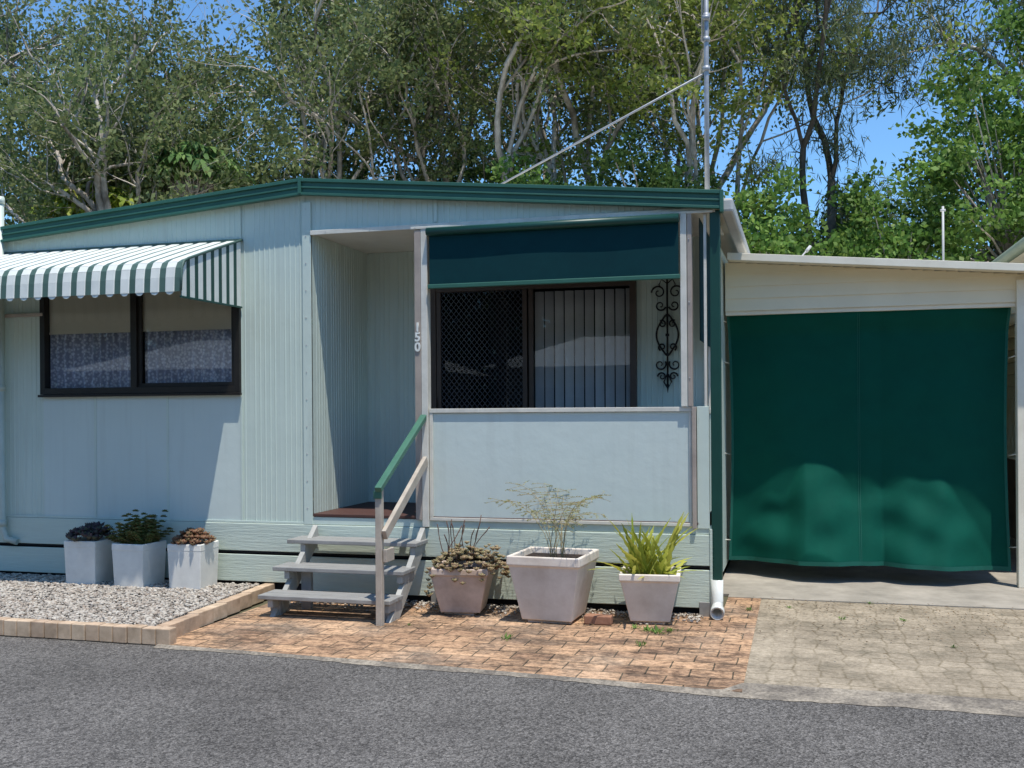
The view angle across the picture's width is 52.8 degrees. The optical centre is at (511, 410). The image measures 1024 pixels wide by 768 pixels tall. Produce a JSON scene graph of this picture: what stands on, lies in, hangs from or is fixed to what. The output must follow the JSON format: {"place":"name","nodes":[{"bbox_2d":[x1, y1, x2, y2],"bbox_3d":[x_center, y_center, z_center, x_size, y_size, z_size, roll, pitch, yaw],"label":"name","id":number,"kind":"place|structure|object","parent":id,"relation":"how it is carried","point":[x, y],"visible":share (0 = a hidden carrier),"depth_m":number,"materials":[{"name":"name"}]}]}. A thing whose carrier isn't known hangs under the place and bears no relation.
{"place":"outdoors","nodes":[
{"label":"outdoors","id":0,"kind":"place"},
{"bbox_2d":[0,572,258,625],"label":"gravel","id":1,"kind":"structure","parent":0,"point":[20,593],"depth_m":8.50,"materials":[{"name":"grey gravel"}]},
{"bbox_2d":[64,537,115,584],"bbox_3d":[-3.858,1.377,9.442,0.336,0.400,0.336,0,0,16],"label":"plant pot","id":2,"kind":"object","parent":1,"relation":"on","point":[87,561],"visible":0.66,"depth_m":9.30,"materials":[{"name":"ceramic"}]},
{"bbox_2d":[65,521,114,541],"bbox_3d":[-3.871,1.100,9.436,0.413,0.162,0.511,0,0,-36],"label":"succulent","id":3,"kind":"object","parent":2,"relation":"in","point":[93,531],"visible":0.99,"depth_m":9.32,"materials":[{"name":"plant"}]},
{"bbox_2d":[112,540,165,587],"bbox_3d":[-3.353,1.378,9.280,0.335,0.390,0.335,0,0,19],"label":"plant pot","id":4,"kind":"object","parent":1,"relation":"on","point":[139,565],"visible":0.84,"depth_m":9.15,"materials":[{"name":"ceramic"}]},
{"bbox_2d":[104,509,174,544],"bbox_3d":[-3.368,1.056,9.302,0.595,0.320,0.484,0,0,16],"label":"succulent","id":5,"kind":"object","parent":4,"relation":"in","point":[137,531],"visible":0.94,"depth_m":9.22,"materials":[{"name":"green plant"}]},
{"bbox_2d":[167,540,218,589],"bbox_3d":[-2.827,1.370,9.154,0.325,0.400,0.325,0,0,13],"label":"plant pot","id":6,"kind":"object","parent":1,"relation":"on","point":[193,566],"visible":0.88,"depth_m":9.01,"materials":[{"name":"ceramic"}]},
{"bbox_2d":[171,527,215,545],"bbox_3d":[-2.836,1.113,9.146,0.416,0.141,0.406,0,0,16],"label":"succulent","id":7,"kind":"object","parent":6,"relation":"in","point":[192,536],"visible":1,"depth_m":9.06,"materials":[{"name":"orange plant"}]},
{"bbox_2d":[155,597,760,691],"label":"brick path","id":8,"kind":"structure","parent":0,"point":[685,658],"depth_m":7.34,"materials":[{"name":"brown brick"}]},
{"bbox_2d":[258,414,427,625],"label":"steps","id":9,"kind":"structure","parent":8,"relation":"on","point":[389,607],"depth_m":8.34,"materials":[{"name":"white wood"}]},
{"bbox_2d":[444,612,476,615],"bbox_3d":[-0.393,1.635,8.421,0.250,0.024,0.250,0,0,16],"label":"pot foot","id":10,"kind":"object","parent":8,"relation":"on","point":[473,614],"visible":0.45,"depth_m":8.30},
{"bbox_2d":[429,560,496,612],"bbox_3d":[-0.394,1.443,8.421,0.480,0.360,0.480,0,0,8],"label":"plant pot","id":11,"kind":"object","parent":10,"relation":"on","point":[471,595],"visible":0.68,"depth_m":8.23,"materials":[{"name":"ceramic"}]},
{"bbox_2d":[424,515,510,596],"bbox_3d":[-0.343,1.173,8.403,0.698,0.618,0.640,0,0,16],"label":"succulent","id":12,"kind":"object","parent":11,"relation":"in","point":[458,552],"visible":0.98,"depth_m":8.31,"materials":[{"name":"plant"}]},
{"bbox_2d":[290,599,703,624],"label":"pebbles","id":13,"kind":"object","parent":8,"relation":"on","point":[516,607],"visible":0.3,"depth_m":8.42,"materials":[{"name":"gravel"}]},
{"bbox_2d":[528,619,573,623],"bbox_3d":[0.331,1.630,8.114,0.340,0.024,0.340,0,0,16],"label":"pot foot","id":14,"kind":"object","parent":8,"relation":"on","point":[540,621],"visible":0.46,"depth_m":7.95},
{"bbox_2d":[506,546,598,621],"bbox_3d":[0.329,1.368,8.114,0.585,0.500,0.585,0,0,20],"label":"plant pot","id":15,"kind":"object","parent":14,"relation":"on","point":[547,587],"visible":0.98,"depth_m":7.90,"materials":[{"name":"concrete"}]},
{"bbox_2d":[487,481,611,557],"bbox_3d":[0.342,0.871,8.121,1.003,0.596,0.782,0,0,39],"label":"feathery shrub","id":16,"kind":"object","parent":15,"relation":"on","point":[573,517],"visible":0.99,"depth_m":8.10,"materials":[{"name":"green plant"}]},
{"bbox_2d":[584,613,612,624],"bbox_3d":[0.665,1.604,7.917,0.210,0.067,0.100,0,0,16],"label":"brick","id":17,"kind":"object","parent":8,"relation":"on","point":[598,619],"visible":1,"depth_m":7.88,"materials":[{"name":"orange brick"}]},
{"bbox_2d":[633,621,665,624],"bbox_3d":[1.080,1.625,8.008,0.240,0.024,0.240,0,0,16],"label":"pot foot","id":18,"kind":"object","parent":8,"relation":"on","point":[659,623],"visible":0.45,"depth_m":7.89},
{"bbox_2d":[619,566,680,621],"bbox_3d":[1.079,1.427,8.008,0.460,0.370,0.460,0,0,11],"label":"plant pot","id":19,"kind":"object","parent":18,"relation":"on","point":[649,598],"visible":0.81,"depth_m":7.82,"materials":[{"name":"concrete"}]},
{"bbox_2d":[590,512,701,579],"bbox_3d":[1.055,1.046,8.031,0.946,0.514,0.998,0,0,16],"label":"spiky fern","id":20,"kind":"object","parent":19,"relation":"on","point":[642,559],"visible":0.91,"depth_m":7.93,"materials":[{"name":"green plant"}]},
{"bbox_2d":[408,602,953,647],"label":"weeds","id":21,"kind":"object","parent":8,"relation":"on","point":[647,628],"visible":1,"depth_m":7.60,"materials":[{"name":"green plant"}]},
{"bbox_2d":[201,498,730,627],"bbox_3d":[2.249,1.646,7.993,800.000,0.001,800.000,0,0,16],"label":"ground","id":22,"kind":"structure","parent":0,"point":[725,598],"depth_m":8.90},
{"bbox_2d":[0,68,147,223],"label":"leafy tree","id":23,"kind":"object","parent":22,"relation":"on","point":[1,125],"visible":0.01,"depth_m":23.19,"materials":[{"name":"green plant"}]},
{"bbox_2d":[20,148,134,188],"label":"umbrella tree","id":24,"kind":"object","parent":22,"relation":"on","point":[114,160],"visible":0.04,"depth_m":20.58,"materials":[{"name":"green plant"}]},
{"bbox_2d":[27,182,148,220],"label":"umbrella tree","id":25,"kind":"object","parent":22,"relation":"on","point":[118,200],"visible":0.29,"depth_m":19.49,"materials":[{"name":"green plant"}]},
{"bbox_2d":[0,0,196,225],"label":"paperbark tree","id":26,"kind":"object","parent":22,"relation":"on","point":[34,45],"visible":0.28,"depth_m":24.06,"materials":[{"name":"green plant"}]},
{"bbox_2d":[0,0,267,224],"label":"paperbark tree","id":27,"kind":"object","parent":22,"relation":"on","point":[23,109],"visible":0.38,"depth_m":18.59,"materials":[{"name":"green plant"}]},
{"bbox_2d":[0,583,274,644],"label":"garden edging","id":28,"kind":"object","parent":22,"relation":"on","point":[168,632],"visible":0.98,"depth_m":7.58,"materials":[{"name":"brick"}]},
{"bbox_2d":[0,0,287,224],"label":"paperbark tree","id":29,"kind":"object","parent":22,"relation":"on","point":[147,65],"visible":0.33,"depth_m":20.16,"materials":[{"name":"green plant"}]},
{"bbox_2d":[0,0,313,205],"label":"paperbark tree","id":30,"kind":"object","parent":22,"relation":"on","point":[63,74],"visible":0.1,"depth_m":25.07,"materials":[{"name":"green plant"}]},
{"bbox_2d":[132,141,255,196],"bbox_3d":[-5.944,-1.653,19.635,2.236,6.789,1.869,0,0,16],"label":"umbrella tree","id":31,"kind":"object","parent":22,"relation":"on","point":[189,160],"visible":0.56,"depth_m":19.29,"materials":[{"name":"green plant"}]},
{"bbox_2d":[140,86,307,186],"bbox_3d":[-6.328,-2.967,23.150,4.399,9.427,4.194,0,0,-28],"label":"leafy tree","id":32,"kind":"object","parent":22,"relation":"on","point":[245,143],"visible":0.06,"depth_m":23.09,"materials":[{"name":"green plant"}]},
{"bbox_2d":[131,0,563,182],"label":"paperbark tree","id":33,"kind":"object","parent":22,"relation":"on","point":[361,149],"visible":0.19,"depth_m":21.23,"materials":[{"name":"green plant"}]},
{"bbox_2d":[282,132,417,180],"bbox_3d":[-3.385,-2.139,22.859,4.355,7.732,4.137,0,0,-17],"label":"leafy tree","id":34,"kind":"object","parent":22,"relation":"on","point":[379,164],"visible":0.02,"depth_m":22.15,"materials":[{"name":"green plant"}]},
{"bbox_2d":[170,0,550,192],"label":"paperbark tree","id":35,"kind":"object","parent":22,"relation":"on","point":[305,153],"visible":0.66,"depth_m":19.14,"materials":[{"name":"green plant"}]},
{"bbox_2d":[211,0,509,180],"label":"paperbark tree","id":36,"kind":"object","parent":22,"relation":"on","point":[321,72],"visible":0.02,"depth_m":23.92,"materials":[{"name":"green plant"}]},
{"bbox_2d":[0,177,749,619],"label":"mobile home","id":37,"kind":"object","parent":22,"relation":"on","point":[252,379],"visible":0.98,"depth_m":9.28,"materials":[{"name":"blue metal"}]},
{"bbox_2d":[38,277,241,396],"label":"window","id":38,"kind":"structure","parent":37,"relation":"in","point":[161,344],"depth_m":9.60,"materials":[{"name":"black glass"}]},
{"bbox_2d":[430,281,636,412],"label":"sliding door","id":39,"kind":"structure","parent":37,"relation":"in","point":[568,345],"depth_m":9.84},
{"bbox_2d":[501,0,709,188],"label":"antenna mast","id":40,"kind":"object","parent":37,"relation":"on","point":[705,18],"visible":0.92,"depth_m":8.78,"materials":[{"name":"silver metal"}]},
{"bbox_2d":[651,279,679,391],"bbox_3d":[1.422,-0.683,9.434,0.304,1.046,0.026,0,0,16],"label":"wall ornament","id":41,"kind":"object","parent":37,"relation":"attached to","point":[667,354],"depth_m":9.43,"materials":[{"name":"black metal"}]},
{"bbox_2d":[222,0,529,181],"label":"paperbark tree","id":42,"kind":"object","parent":22,"relation":"on","point":[391,73],"visible":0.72,"depth_m":20.11,"materials":[{"name":"green plant"}]},
{"bbox_2d":[428,130,540,183],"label":"leafy tree","id":43,"kind":"object","parent":22,"relation":"on","point":[468,173],"visible":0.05,"depth_m":22.27,"materials":[{"name":"green plant"}]},
{"bbox_2d":[245,0,727,185],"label":"paperbark tree","id":44,"kind":"object","parent":22,"relation":"on","point":[543,130],"visible":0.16,"depth_m":22.06,"materials":[{"name":"green plant"}]},
{"bbox_2d":[4,111,1012,260],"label":"distant woodland","id":45,"kind":"object","parent":22,"relation":"on","point":[561,181],"depth_m":33.26,"materials":[{"name":"green plant"}]},
{"bbox_2d":[327,0,756,186],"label":"paperbark tree","id":46,"kind":"object","parent":22,"relation":"on","point":[576,131],"visible":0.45,"depth_m":19.43,"materials":[{"name":"green plant"}]},
{"bbox_2d":[485,147,603,185],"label":"leafy tree","id":47,"kind":"object","parent":22,"relation":"on","point":[535,178],"visible":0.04,"depth_m":18.11,"materials":[{"name":"green plant"}]},
{"bbox_2d":[407,0,780,184],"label":"paperbark tree","id":48,"kind":"object","parent":22,"relation":"on","point":[579,28],"visible":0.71,"depth_m":18.53,"materials":[{"name":"green plant"}]},
{"bbox_2d":[578,125,725,191],"bbox_3d":[2.579,-1.571,18.082,2.692,6.513,3.130,0,0,16],"label":"leafy tree","id":49,"kind":"object","parent":22,"relation":"on","point":[611,159],"visible":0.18,"depth_m":17.60,"materials":[{"name":"green plant"}]},
{"bbox_2d":[473,0,991,213],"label":"paperbark tree","id":50,"kind":"object","parent":22,"relation":"on","point":[690,144],"visible":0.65,"depth_m":18.23,"materials":[{"name":"green plant"}]},
{"bbox_2d":[561,0,929,222],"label":"paperbark tree","id":51,"kind":"object","parent":22,"relation":"on","point":[755,124],"visible":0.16,"depth_m":21.10,"materials":[{"name":"green plant"}]},
{"bbox_2d":[724,156,828,255],"bbox_3d":[4.048,-1.193,16.971,2.546,5.738,2.970,0,0,16],"label":"leafy tree","id":52,"kind":"object","parent":22,"relation":"on","point":[759,229],"visible":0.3,"depth_m":16.42,"materials":[{"name":"green plant"}]},
{"bbox_2d":[685,0,967,255],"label":"casuarina tree","id":53,"kind":"object","parent":22,"relation":"on","point":[807,85],"visible":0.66,"depth_m":18.99,"materials":[{"name":"green plant"}]},
{"bbox_2d":[798,170,909,253],"bbox_3d":[6.582,-1.629,20.476,3.930,6.574,3.956,0,0,-19],"label":"leafy tree","id":54,"kind":"object","parent":22,"relation":"on","point":[842,220],"visible":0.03,"depth_m":20.54,"materials":[{"name":"green plant"}]},
{"bbox_2d":[810,163,975,260],"bbox_3d":[8.433,-2.070,23.272,4.381,7.428,3.976,0,0,16],"label":"leafy tree","id":55,"kind":"object","parent":22,"relation":"on","point":[892,215],"visible":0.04,"depth_m":23.05,"materials":[{"name":"green plant"}]},
{"bbox_2d":[811,157,1009,261],"bbox_3d":[6.358,-1.315,16.966,3.285,5.951,3.418,0,0,45],"label":"leafy tree","id":56,"kind":"object","parent":22,"relation":"on","point":[861,238],"visible":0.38,"depth_m":16.52,"materials":[{"name":"green plant"}]},
{"bbox_2d":[805,0,1023,159],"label":"gum tree","id":57,"kind":"object","parent":22,"relation":"on","point":[982,50],"visible":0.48,"depth_m":19.17,"materials":[{"name":"green plant"}]},
{"bbox_2d":[879,45,1023,261],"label":"leafy tree","id":58,"kind":"object","parent":22,"relation":"on","point":[1005,211],"visible":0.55,"depth_m":16.74,"materials":[{"name":"green plant"}]},
{"bbox_2d":[932,0,1023,261],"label":"leafy tree","id":59,"kind":"object","parent":22,"relation":"on","point":[1013,25],"visible":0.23,"depth_m":18.06,"materials":[{"name":"green plant"}]},
{"bbox_2d":[992,237,1023,538],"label":"neighbour house","id":60,"kind":"structure","parent":22,"relation":"on","point":[1014,253],"depth_m":12.84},
{"bbox_2d":[0,635,1023,767],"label":"road","id":61,"kind":"structure","parent":0,"point":[66,703],"depth_m":5.47,"materials":[{"name":"grey asphalt"}]},
{"bbox_2d":[153,644,1023,716],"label":"kerb","id":62,"kind":"structure","parent":61,"relation":"on","point":[1015,708],"depth_m":5.96,"materials":[{"name":"concrete"}]},
{"bbox_2d":[0,0,1023,257],"label":"sky","id":63,"kind":"structure","parent":0,"point":[884,142],"materials":[{"name":"blue"}]},
{"bbox_2d":[723,536,1023,609],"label":"concrete slab","id":64,"kind":"structure","parent":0,"point":[995,589],"depth_m":9.53,"materials":[{"name":"beige concrete"}]},
{"bbox_2d":[725,253,1023,587],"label":"carport","id":65,"kind":"object","parent":64,"relation":"on","point":[763,284],"visible":0.93,"depth_m":9.62,"materials":[{"name":"beige metal"}]},
{"bbox_2d":[802,245,811,254],"bbox_3d":[3.455,-1.754,12.801,0.876,0.674,0.043,0,0,-40],"label":"roof stay","id":66,"kind":"object","parent":65,"relation":"on","point":[808,248],"visible":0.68,"depth_m":13.02,"materials":[{"name":"white metal"}]},
{"bbox_2d":[724,307,1015,570],"bbox_3d":[3.323,0.270,9.708,2.650,2.453,0.399,0,0,16],"label":"shade screen","id":67,"kind":"object","parent":65,"relation":"hanging from","point":[871,438],"visible":1,"depth_m":9.76,"materials":[{"name":"green fabric"}]},
{"bbox_2d":[940,206,945,259],"bbox_3d":[5.364,-1.913,12.825,0.060,1.250,0.031,0,0,16],"label":"roof pole","id":68,"kind":"object","parent":65,"relation":"on","point":[942,210],"visible":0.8,"depth_m":12.82,"materials":[{"name":"white metal"}]},
{"bbox_2d":[744,599,1023,700],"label":"driveway","id":69,"kind":"structure","parent":0,"point":[798,653],"depth_m":7.03,"materials":[{"name":"beige concrete"}]},
{"bbox_2d":[234,596,1021,658],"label":"leaf litter","id":70,"kind":"object","parent":69,"relation":"on","point":[711,623],"visible":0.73,"depth_m":8.04,"materials":[{"name":"brown plant"}]}
]}

